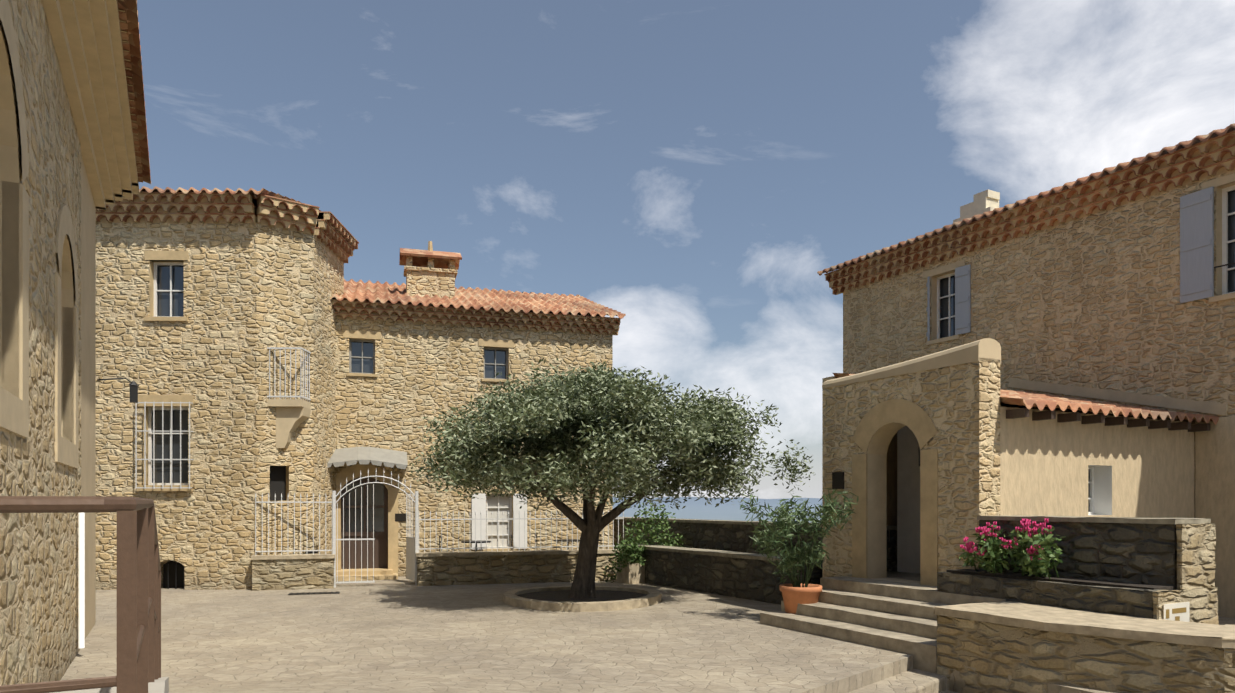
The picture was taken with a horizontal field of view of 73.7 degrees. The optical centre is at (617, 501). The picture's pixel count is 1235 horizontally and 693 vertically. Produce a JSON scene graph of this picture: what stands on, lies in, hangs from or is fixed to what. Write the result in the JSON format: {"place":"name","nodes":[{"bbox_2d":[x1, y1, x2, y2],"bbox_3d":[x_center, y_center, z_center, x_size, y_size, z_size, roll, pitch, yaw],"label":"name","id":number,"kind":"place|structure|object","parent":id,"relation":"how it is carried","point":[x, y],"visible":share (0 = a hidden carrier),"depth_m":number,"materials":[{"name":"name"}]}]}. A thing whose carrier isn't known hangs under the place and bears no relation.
{"place":"outdoors","nodes":[
{"label":"outdoors","id":0,"kind":"place"},
{"bbox_2d":[256,224,312,554],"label":"stone wall","id":1,"kind":"structure","parent":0,"point":[284,287],"depth_m":16.54,"materials":[{"name":"beige stone"}]},
{"bbox_2d":[267,399,310,447],"bbox_3d":[-6.705,-1.552,16.801,0.860,0.960,0.950,0,0,-1],"label":"stone corbel","id":2,"kind":"object","parent":1,"relation":"attached to","point":[292,415],"visible":0.5,"depth_m":16.43,"materials":[{"name":"beige stone"}]},
{"bbox_2d":[341,477,387,535],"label":"central door rails","id":3,"kind":"object","parent":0,"point":[385,507],"visible":0.71,"depth_m":18.79,"materials":[{"name":"brown wood"}]},
{"bbox_2d":[345,483,383,531],"bbox_3d":[-5.773,0.133,18.808,0.811,1.110,0.218,0,0,-1],"label":"door glass","id":4,"kind":"object","parent":3,"relation":"in","point":[378,512],"visible":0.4,"depth_m":18.82,"materials":[{"name":"glass"}]},
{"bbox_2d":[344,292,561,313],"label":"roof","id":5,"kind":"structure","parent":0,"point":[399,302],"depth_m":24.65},
{"bbox_2d":[168,628,746,692],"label":"paving apron","id":6,"kind":"object","parent":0,"point":[552,660],"visible":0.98,"depth_m":8.40,"materials":[{"name":"beige stone"}]},
{"bbox_2d":[336,319,612,575],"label":"facade","id":7,"kind":"structure","parent":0,"point":[423,370],"depth_m":18.90,"materials":[{"name":"beige stone"}]},
{"bbox_2d":[336,330,515,580],"bbox_3d":[-4.291,-1.002,18.531,4.150,5.660,0.740,0,0,-16],"label":"dressed stone","id":8,"kind":"object","parent":7,"relation":"attached to","point":[390,572],"visible":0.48,"depth_m":18.51,"materials":[{"name":"beige stone"}]},
{"bbox_2d":[349,339,507,378],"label":"windows","id":9,"kind":"structure","parent":7,"relation":"in","point":[373,342],"depth_m":18.69,"materials":[{"name":"wood"}]},
{"bbox_2d":[331,299,619,334],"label":"tiled cornice","id":10,"kind":"structure","parent":7,"relation":"attached to","point":[409,313],"depth_m":19.02,"materials":[{"name":"brown tile"}]},
{"bbox_2d":[472,493,526,548],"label":"window shutters","id":11,"kind":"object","parent":7,"relation":"in","point":[479,505],"depth_m":19.40,"materials":[{"name":"white wood"}]},
{"bbox_2d":[330,279,625,318],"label":"roof","id":12,"kind":"structure","parent":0,"point":[477,298],"depth_m":20.38,"materials":[{"name":"orange tile"}]},
{"bbox_2d":[488,496,508,546],"bbox_3d":[-2.819,0.458,19.501,0.502,1.200,0.135,0,0,-1],"label":"window curtain","id":13,"kind":"object","parent":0,"point":[503,526],"visible":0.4,"depth_m":19.49,"materials":[{"name":"white fabric"}]},
{"bbox_2d":[568,312,600,316],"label":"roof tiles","id":14,"kind":"object","parent":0,"point":[587,314],"depth_m":22.62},
{"bbox_2d":[60,580,1234,692],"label":"square paving","id":15,"kind":"structure","parent":0,"point":[732,642],"depth_m":11.13,"materials":[{"name":"beige stone"}]},
{"bbox_2d":[52,677,168,692],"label":"church ramp","id":16,"kind":"structure","parent":15,"relation":"on","point":[160,685],"depth_m":4.51,"materials":[{"name":"beige stone"}]},
{"bbox_2d":[0,496,160,692],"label":"handrail","id":17,"kind":"object","parent":16,"relation":"on","point":[138,615],"visible":0.85,"depth_m":2.57,"materials":[{"name":"brown wood"}]},
{"bbox_2d":[288,591,339,594],"bbox_3d":[-5.695,1.718,15.469,0.900,0.020,0.260,0,0,-16],"label":"drain grate","id":18,"kind":"object","parent":15,"relation":"on","point":[311,593],"visible":1,"depth_m":15.39,"materials":[{"name":"metal"}]},
{"bbox_2d":[255,470,623,587],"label":"fence and gate","id":19,"kind":"structure","parent":15,"relation":"on","point":[411,557],"depth_m":17.00,"materials":[{"name":"white metal"}]},
{"bbox_2d":[503,586,661,611],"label":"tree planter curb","id":20,"kind":"structure","parent":15,"relation":"on","point":[650,598],"depth_m":13.37,"materials":[{"name":"beige stone"}]},
{"bbox_2d":[517,590,646,601],"bbox_3d":[-0.612,1.658,14.334,2.400,0.001,2.400,0,0,-1],"label":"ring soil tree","id":21,"kind":"object","parent":20,"relation":"in","point":[563,595],"visible":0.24,"depth_m":14.40,"materials":[{"name":"brown soil"}]},
{"bbox_2d":[409,356,815,598],"bbox_3d":[-0.557,-0.373,14.278,6.559,4.246,5.582,0,0,32],"label":"olive","id":22,"kind":"object","parent":15,"relation":"on","point":[632,453],"depth_m":13.12,"materials":[{"name":"green plant"}]},
{"bbox_2d":[617,562,644,583],"bbox_3d":[0.282,1.518,17.579,0.400,0.420,0.500,0,0,-30],"label":"stone block","id":23,"kind":"object","parent":15,"relation":"on","point":[632,573],"depth_m":17.38,"materials":[{"name":"beige stone"}]},
{"bbox_2d":[779,583,821,618],"bbox_3d":[2.621,1.463,11.780,0.600,0.530,0.591,0,0,-1],"label":"terracotta pot","id":24,"kind":"object","parent":15,"relation":"on","point":[793,597],"visible":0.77,"depth_m":11.57,"materials":[{"name":"orange ceramic"}]},
{"bbox_2d":[760,576,1005,673],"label":"porch steps","id":25,"kind":"structure","parent":15,"relation":"on","point":[900,617],"depth_m":10.52,"materials":[{"name":"beige stone"}]},
{"bbox_2d":[937,611,1234,692],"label":"tier wall","id":26,"kind":"structure","parent":15,"relation":"on","point":[995,655],"depth_m":7.72,"materials":[{"name":"beige stone"}]},
{"bbox_2d":[934,601,1234,648],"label":"wall coping","id":27,"kind":"object","parent":26,"relation":"on","point":[1054,619],"visible":1,"depth_m":7.86,"materials":[{"name":"beige stone"}]},
{"bbox_3d":[-8.487,-1.812,17.804,3.600,8.280,2.070,0,0,-1],"label":"tower","id":28,"kind":"object","parent":15,"relation":"on","visible":0},
{"bbox_2d":[256,194,319,234],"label":"tiled cornice","id":29,"kind":"structure","parent":28,"relation":"attached to","point":[276,212],"depth_m":16.38,"materials":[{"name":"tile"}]},
{"bbox_2d":[267,347,310,401],"bbox_3d":[-6.705,-2.547,16.801,0.860,1.030,0.950,0,0,-1],"label":"balcony railing","id":30,"kind":"object","parent":28,"relation":"attached to","point":[295,396],"visible":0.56,"depth_m":16.34,"materials":[{"name":"grey metal"}]},
{"bbox_2d":[305,551,317,553],"bbox_3d":[-6.663,1.318,17.009,0.900,0.620,0.600,0,0,-16],"label":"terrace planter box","id":31,"kind":"object","parent":28,"relation":"attached to","point":[310,552],"depth_m":16.81,"materials":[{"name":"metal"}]},
{"bbox_2d":[137,0,1234,498],"label":"sky","id":32,"kind":"structure","parent":0,"point":[688,170],"materials":[{"name":"blue"}]},
{"bbox_2d":[613,497,821,522],"bbox_3d":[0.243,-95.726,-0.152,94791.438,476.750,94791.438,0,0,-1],"label":"terrain ground","id":33,"kind":"structure","parent":0,"point":[700,509],"depth_m":12371.86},
{"bbox_2d":[0,0,80,685],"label":"church wall","id":34,"kind":"structure","parent":33,"relation":"on","point":[38,597],"depth_m":6.75,"materials":[{"name":"beige stone"}]},
{"bbox_2d":[0,0,78,468],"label":"church window surrounds","id":35,"kind":"object","parent":34,"relation":"attached to","point":[14,414],"visible":0.62,"depth_m":6.00,"materials":[{"name":"beige stone"}]},
{"bbox_2d":[78,513,84,647],"bbox_3d":[-5.964,0.828,9.163,0.060,1.600,0.060,0,0,-1],"label":"downpipe","id":36,"kind":"object","parent":34,"relation":"attached to","point":[81,580],"visible":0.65,"depth_m":9.14,"materials":[{"name":"white metal"}]},
{"bbox_2d":[81,155,95,638],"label":"stone wall","id":37,"kind":"structure","parent":34,"relation":"attached to","point":[88,347],"depth_m":10.74,"materials":[{"name":"beige stone"}]},
{"bbox_2d":[97,377,138,402],"bbox_3d":[-7.131,-1.607,11.761,0.521,0.350,0.121,0,0,-31],"label":"wall lamp","id":38,"kind":"object","parent":37,"relation":"attached to","point":[133,385],"visible":1,"depth_m":11.81,"materials":[{"name":"grey metal"}]},
{"bbox_2d":[42,0,138,209],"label":"roof soffit","id":39,"kind":"structure","parent":34,"relation":"attached to","point":[86,38],"depth_m":8.78,"materials":[{"name":"beige paint"}]},
{"bbox_2d":[117,0,150,183],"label":"roof tiles","id":40,"kind":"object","parent":39,"relation":"on","point":[134,35],"depth_m":9.27,"materials":[{"name":"brown ceramic"}]},
{"bbox_2d":[96,222,255,589],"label":"tower","id":41,"kind":"structure","parent":33,"relation":"on","point":[204,355],"depth_m":16.17,"materials":[{"name":"stone"}]},
{"bbox_2d":[135,402,192,488],"bbox_3d":[-8.866,-1.102,16.103,1.070,1.700,0.116,0,0,-1],"label":"window grille","id":42,"kind":"object","parent":41,"relation":"attached to","point":[154,459],"visible":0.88,"depth_m":16.05,"materials":[{"name":"grey metal"}]},
{"bbox_2d":[136,251,192,490],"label":"window lintels and sills","id":43,"kind":"object","parent":41,"relation":"attached to","point":[162,256],"visible":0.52,"depth_m":16.14,"materials":[{"name":"beige stone"}]},
{"bbox_2d":[148,262,187,484],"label":"windows","id":44,"kind":"structure","parent":41,"relation":"in","point":[150,409],"depth_m":16.33,"materials":[{"name":"grey wood"}]},
{"bbox_2d":[160,564,183,588],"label":"grille bars","id":45,"kind":"object","parent":41,"relation":"attached to","point":[175,576],"visible":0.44,"depth_m":16.27,"materials":[{"name":"metal"}]},
{"bbox_2d":[96,192,256,223],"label":"tiled cornice","id":46,"kind":"structure","parent":41,"relation":"attached to","point":[182,207],"depth_m":16.01,"materials":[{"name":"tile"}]},
{"bbox_2d":[139,186,320,210],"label":"tower roof","id":47,"kind":"structure","parent":46,"relation":"on","point":[254,193],"depth_m":15.80,"materials":[{"name":"tile"}]},
{"bbox_2d":[313,235,343,553],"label":"stone wall","id":48,"kind":"structure","parent":33,"relation":"on","point":[328,274],"depth_m":17.57,"materials":[{"name":"stone"}]},
{"bbox_2d":[314,211,358,262],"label":"tiled cornice","id":49,"kind":"structure","parent":48,"relation":"attached to","point":[334,235],"depth_m":17.67,"materials":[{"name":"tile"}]},
{"bbox_2d":[336,576,414,586],"bbox_3d":[-3.775,1.863,18.214,7.620,0.330,1.700,0,0,-16],"label":"doorstep","id":50,"kind":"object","parent":33,"relation":"on","point":[401,580],"depth_m":17.17,"materials":[{"name":"beige stone"}]},
{"bbox_2d":[439,534,601,551],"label":"outdoor tables and chairs","id":51,"kind":"object","parent":50,"relation":"on","point":[558,540],"visible":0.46,"depth_m":18.64,"materials":[{"name":"metal"}]},
{"bbox_2d":[614,520,896,570],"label":"stone wall","id":52,"kind":"structure","parent":33,"relation":"on","point":[727,537],"depth_m":17.12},
{"bbox_2d":[614,517,896,529],"bbox_3d":[2.144,0.429,17.642,0.515,0.072,9.751,0,0,-30],"label":"wall coping","id":53,"kind":"object","parent":52,"relation":"on","point":[893,527],"visible":0.29,"depth_m":17.50,"materials":[{"name":"beige stone"}]},
{"bbox_2d":[848,669,965,692],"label":"stone step","id":54,"kind":"object","parent":33,"relation":"on","point":[914,681],"visible":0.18,"depth_m":8.60,"materials":[{"name":"beige stone"}]},
{"bbox_2d":[940,690,957,692],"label":"square step","id":55,"kind":"object","parent":33,"relation":"on","point":[947,691],"depth_m":8.75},
{"bbox_2d":[252,553,626,590],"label":"low stone wall","id":56,"kind":"structure","parent":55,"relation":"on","point":[282,574],"depth_m":17.11,"materials":[{"name":"beige stone"}]},
{"bbox_2d":[251,549,624,559],"bbox_3d":[-3.482,1.091,17.238,7.692,0.089,0.432,0,0,-16],"label":"wall coping","id":57,"kind":"object","parent":56,"relation":"on","point":[418,554],"visible":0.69,"depth_m":17.18,"materials":[{"name":"beige stone"}]},
{"bbox_2d":[603,499,684,582],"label":"parapet bush leaves","id":58,"kind":"object","parent":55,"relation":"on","point":[630,551],"visible":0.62,"depth_m":17.79,"materials":[{"name":"green plant"}]},
{"bbox_2d":[628,549,819,604],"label":"low stone wall","id":59,"kind":"structure","parent":55,"relation":"on","point":[752,579],"depth_m":15.25,"materials":[{"name":"beige stone"}]},
{"bbox_2d":[621,544,821,563],"bbox_3d":[1.716,0.977,16.011,0.522,0.073,5.800,0,0,-30],"label":"wall coping","id":60,"kind":"object","parent":59,"relation":"on","point":[734,554],"visible":0.6,"depth_m":15.66,"materials":[{"name":"beige stone"}]},
{"bbox_2d":[887,571,919,580],"bbox_3d":[6.224,1.578,12.890,4.500,0.900,2.850,0,0,-28],"label":"door threshold","id":61,"kind":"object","parent":55,"relation":"on","point":[904,575],"depth_m":12.59,"materials":[{"name":"beige stone"}]},
{"bbox_2d":[897,426,919,573],"bbox_3d":[5.084,-0.062,12.477,0.200,2.380,2.000,0,0,-28],"label":"door","id":62,"kind":"structure","parent":61,"relation":"on","point":[908,514],"depth_m":13.11,"materials":[{"name":"paint"}]},
{"bbox_2d":[823,357,999,607],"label":"porch wall","id":63,"kind":"structure","parent":55,"relation":"on","point":[959,404],"depth_m":10.94,"materials":[{"name":"beige stone"}]},
{"bbox_2d":[832,472,843,488],"bbox_3d":[3.372,-0.322,12.580,0.020,0.260,0.240,0,0,-28],"label":"porch plaque","id":64,"kind":"object","parent":63,"relation":"attached to","point":[837,480],"visible":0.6,"depth_m":12.56,"materials":[{"name":"black metal"}]},
{"bbox_2d":[852,399,937,585],"bbox_3d":[3.893,-0.162,11.634,0.035,2.580,1.560,0,0,-28],"label":"door surround","id":65,"kind":"object","parent":63,"relation":"attached to","point":[915,419],"visible":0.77,"depth_m":11.40,"materials":[{"name":"beige stone"}]},
{"bbox_2d":[822,338,1000,388],"bbox_3d":[4.065,-1.927,11.732,0.430,0.310,2.850,0,0,-28],"label":"wall coping","id":66,"kind":"object","parent":63,"relation":"on","point":[985,348],"visible":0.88,"depth_m":10.95,"materials":[{"name":"beige stone"}]},
{"bbox_2d":[822,376,1016,577],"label":"lean to back wall","id":67,"kind":"structure","parent":55,"relation":"on","point":[892,485],"depth_m":13.87,"materials":[{"name":"beige paint"}]},
{"bbox_2d":[937,572,1175,655],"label":"planter wall","id":68,"kind":"structure","parent":55,"relation":"on","point":[1110,600],"depth_m":8.98,"materials":[{"name":"beige stone"}]},
{"bbox_2d":[959,518,1062,579],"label":"valerian flowers","id":69,"kind":"object","parent":68,"relation":"on","point":[1030,552],"visible":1,"depth_m":9.49,"materials":[{"name":"green plant"}]},
{"bbox_2d":[979,520,1177,589],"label":"tier wall","id":70,"kind":"structure","parent":55,"relation":"on","point":[1139,553],"depth_m":8.90,"materials":[{"name":"beige stone"}]},
{"bbox_2d":[977,515,1210,523],"bbox_3d":[5.375,0.203,9.506,0.682,0.067,2.339,0,0,-28],"label":"wall coping","id":71,"kind":"object","parent":70,"relation":"on","point":[1124,520],"visible":0.98,"depth_m":8.99,"materials":[{"name":"beige stone"}]},
{"bbox_2d":[1176,523,1215,589],"bbox_3d":[5.946,0.560,8.465,0.639,0.679,0.075,0,0,-28],"label":"stone wall end","id":72,"kind":"object","parent":70,"relation":"attached to","point":[1196,548],"visible":0.94,"depth_m":8.42,"materials":[{"name":"beige stone"}]},
{"bbox_2d":[1152,587,1218,624],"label":"planter wall","id":73,"kind":"structure","parent":55,"relation":"on","point":[1203,605],"depth_m":8.35,"materials":[{"name":"stone"}]},
{"bbox_2d":[1163,602,1188,621],"bbox_3d":[5.554,1.168,8.182,0.450,0.320,0.014,0,0,-28],"label":"street sign","id":74,"kind":"object","parent":73,"relation":"attached to","point":[1176,611],"visible":0.62,"depth_m":8.17,"materials":[{"name":"ceramic"}]},
{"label":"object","id":75,"kind":"object","parent":33,"relation":"on","visible":0},
{"bbox_2d":[327,447,407,468],"bbox_3d":[-5.605,-0.973,18.230,1.844,0.523,0.556,0,0,-16],"label":"door canopy","id":76,"kind":"object","parent":75,"relation":"attached to","point":[366,455],"visible":0.83,"depth_m":18.18,"materials":[{"name":"fabric"}]},
{"bbox_2d":[395,513,405,520],"bbox_3d":[-4.919,0.358,18.703,0.260,0.180,0.020,0,0,-16],"label":"hotel plaque","id":77,"kind":"object","parent":75,"relation":"attached to","point":[400,517],"visible":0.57,"depth_m":18.69,"materials":[{"name":"black metal"}]},
{"bbox_2d":[404,255,457,306],"bbox_3d":[-4.695,-5.402,20.653,1.280,1.340,0.720,0,0,-16],"label":"chimney","id":78,"kind":"object","parent":75,"relation":"on","point":[430,280],"visible":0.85,"depth_m":20.36,"materials":[{"name":"stone"}]},
{"bbox_2d":[399,248,461,269],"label":"chimney cap tiles","id":79,"kind":"object","parent":78,"relation":"on","point":[420,258],"visible":0.89,"depth_m":20.68,"materials":[{"name":"orange tile"}]},
{"bbox_2d":[428,241,432,250],"bbox_3d":[-4.695,-6.387,20.653,0.121,0.270,0.140,0,0,-1],"label":"chimney","id":80,"kind":"object","parent":79,"relation":"on","point":[430,246],"visible":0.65,"depth_m":20.61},
{"bbox_2d":[740,488,858,586],"bbox_3d":[2.586,0.532,11.733,1.296,1.465,1.750,0,0,-28],"label":"potted oleander","id":81,"kind":"object","parent":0,"point":[791,558],"visible":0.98,"depth_m":11.73,"materials":[{"name":"green plant"}]},
{"bbox_2d":[843,170,1234,422],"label":"house wall","id":82,"kind":"structure","parent":0,"point":[1091,301],"depth_m":14.21,"materials":[{"name":"beige stone"}]},
{"bbox_2d":[817,123,1234,275],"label":"house roof","id":83,"kind":"structure","parent":82,"relation":"on","point":[1149,156],"depth_m":14.51,"materials":[{"name":"ceramic"}]},
{"bbox_2d":[953,189,999,222],"bbox_3d":[9.132,-6.787,20.776,0.600,1.830,1.100,0,0,-28],"label":"house chimney","id":84,"kind":"object","parent":83,"relation":"on","point":[986,201],"visible":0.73,"depth_m":20.49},
{"bbox_2d":[824,130,1234,294],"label":"roof cornice","id":85,"kind":"structure","parent":82,"relation":"attached to","point":[1209,158],"depth_m":14.54,"materials":[{"name":"brown ceramic"}]},
{"bbox_2d":[926,187,1213,340],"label":"shutters","id":86,"kind":"object","parent":82,"relation":"attached to","point":[1197,245],"visible":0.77,"depth_m":12.71,"materials":[{"name":"grey wood"}]},
{"bbox_2d":[923,173,1234,344],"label":"window lintels and sills","id":87,"kind":"structure","parent":82,"relation":"in","point":[1223,180],"depth_m":16.41,"materials":[{"name":"beige stone"}]},
{"bbox_2d":[937,185,1234,338],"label":"house window frames","id":88,"kind":"structure","parent":82,"relation":"in","point":[1225,241],"depth_m":12.51,"materials":[{"name":"wood"}]},
{"bbox_2d":[1009,378,1227,415],"bbox_3d":[8.253,-1.809,13.921,0.030,1.046,3.650,0,0,-28],"label":"lean to flashing","id":89,"kind":"object","parent":82,"relation":"attached to","point":[1180,404],"visible":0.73,"depth_m":13.63,"materials":[{"name":"grey metal"}]},
{"bbox_2d":[1214,262,1234,267],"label":"house window guard rail","id":90,"kind":"object","parent":82,"relation":"attached to","point":[1224,265],"visible":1,"depth_m":12.25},
{"bbox_2d":[946,569,1172,591],"bbox_3d":[4.891,0.893,9.366,0.340,0.070,2.500,0,0,-28],"label":"coping","id":91,"kind":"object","parent":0,"point":[1078,581],"depth_m":9.08,"materials":[{"name":"beige stone"}]},
{"bbox_2d":[1000,407,1194,517],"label":"lean to wall","id":92,"kind":"structure","parent":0,"point":[1143,472],"depth_m":11.55,"materials":[{"name":"beige paint"}]},
{"bbox_2d":[1088,466,1093,514],"bbox_3d":[6.655,-0.162,11.822,0.550,0.700,0.040,0,0,-28],"label":"window frame","id":93,"kind":"object","parent":92,"relation":"in","point":[1091,482],"visible":0.33,"depth_m":11.93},
{"bbox_2d":[1006,408,1209,431],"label":"rafter ends","id":94,"kind":"object","parent":92,"relation":"attached to","point":[1072,417],"visible":0.67,"depth_m":11.39,"materials":[{"name":"brown wood"}]},
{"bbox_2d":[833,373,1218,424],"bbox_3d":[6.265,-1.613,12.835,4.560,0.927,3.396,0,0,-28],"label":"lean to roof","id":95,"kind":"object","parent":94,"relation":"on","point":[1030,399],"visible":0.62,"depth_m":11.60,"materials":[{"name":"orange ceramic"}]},
{"bbox_2d":[1195,416,1234,617],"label":"wall","id":96,"kind":"structure","parent":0,"point":[1215,474],"depth_m":12.38,"materials":[{"name":"beige paint"}]}
]}

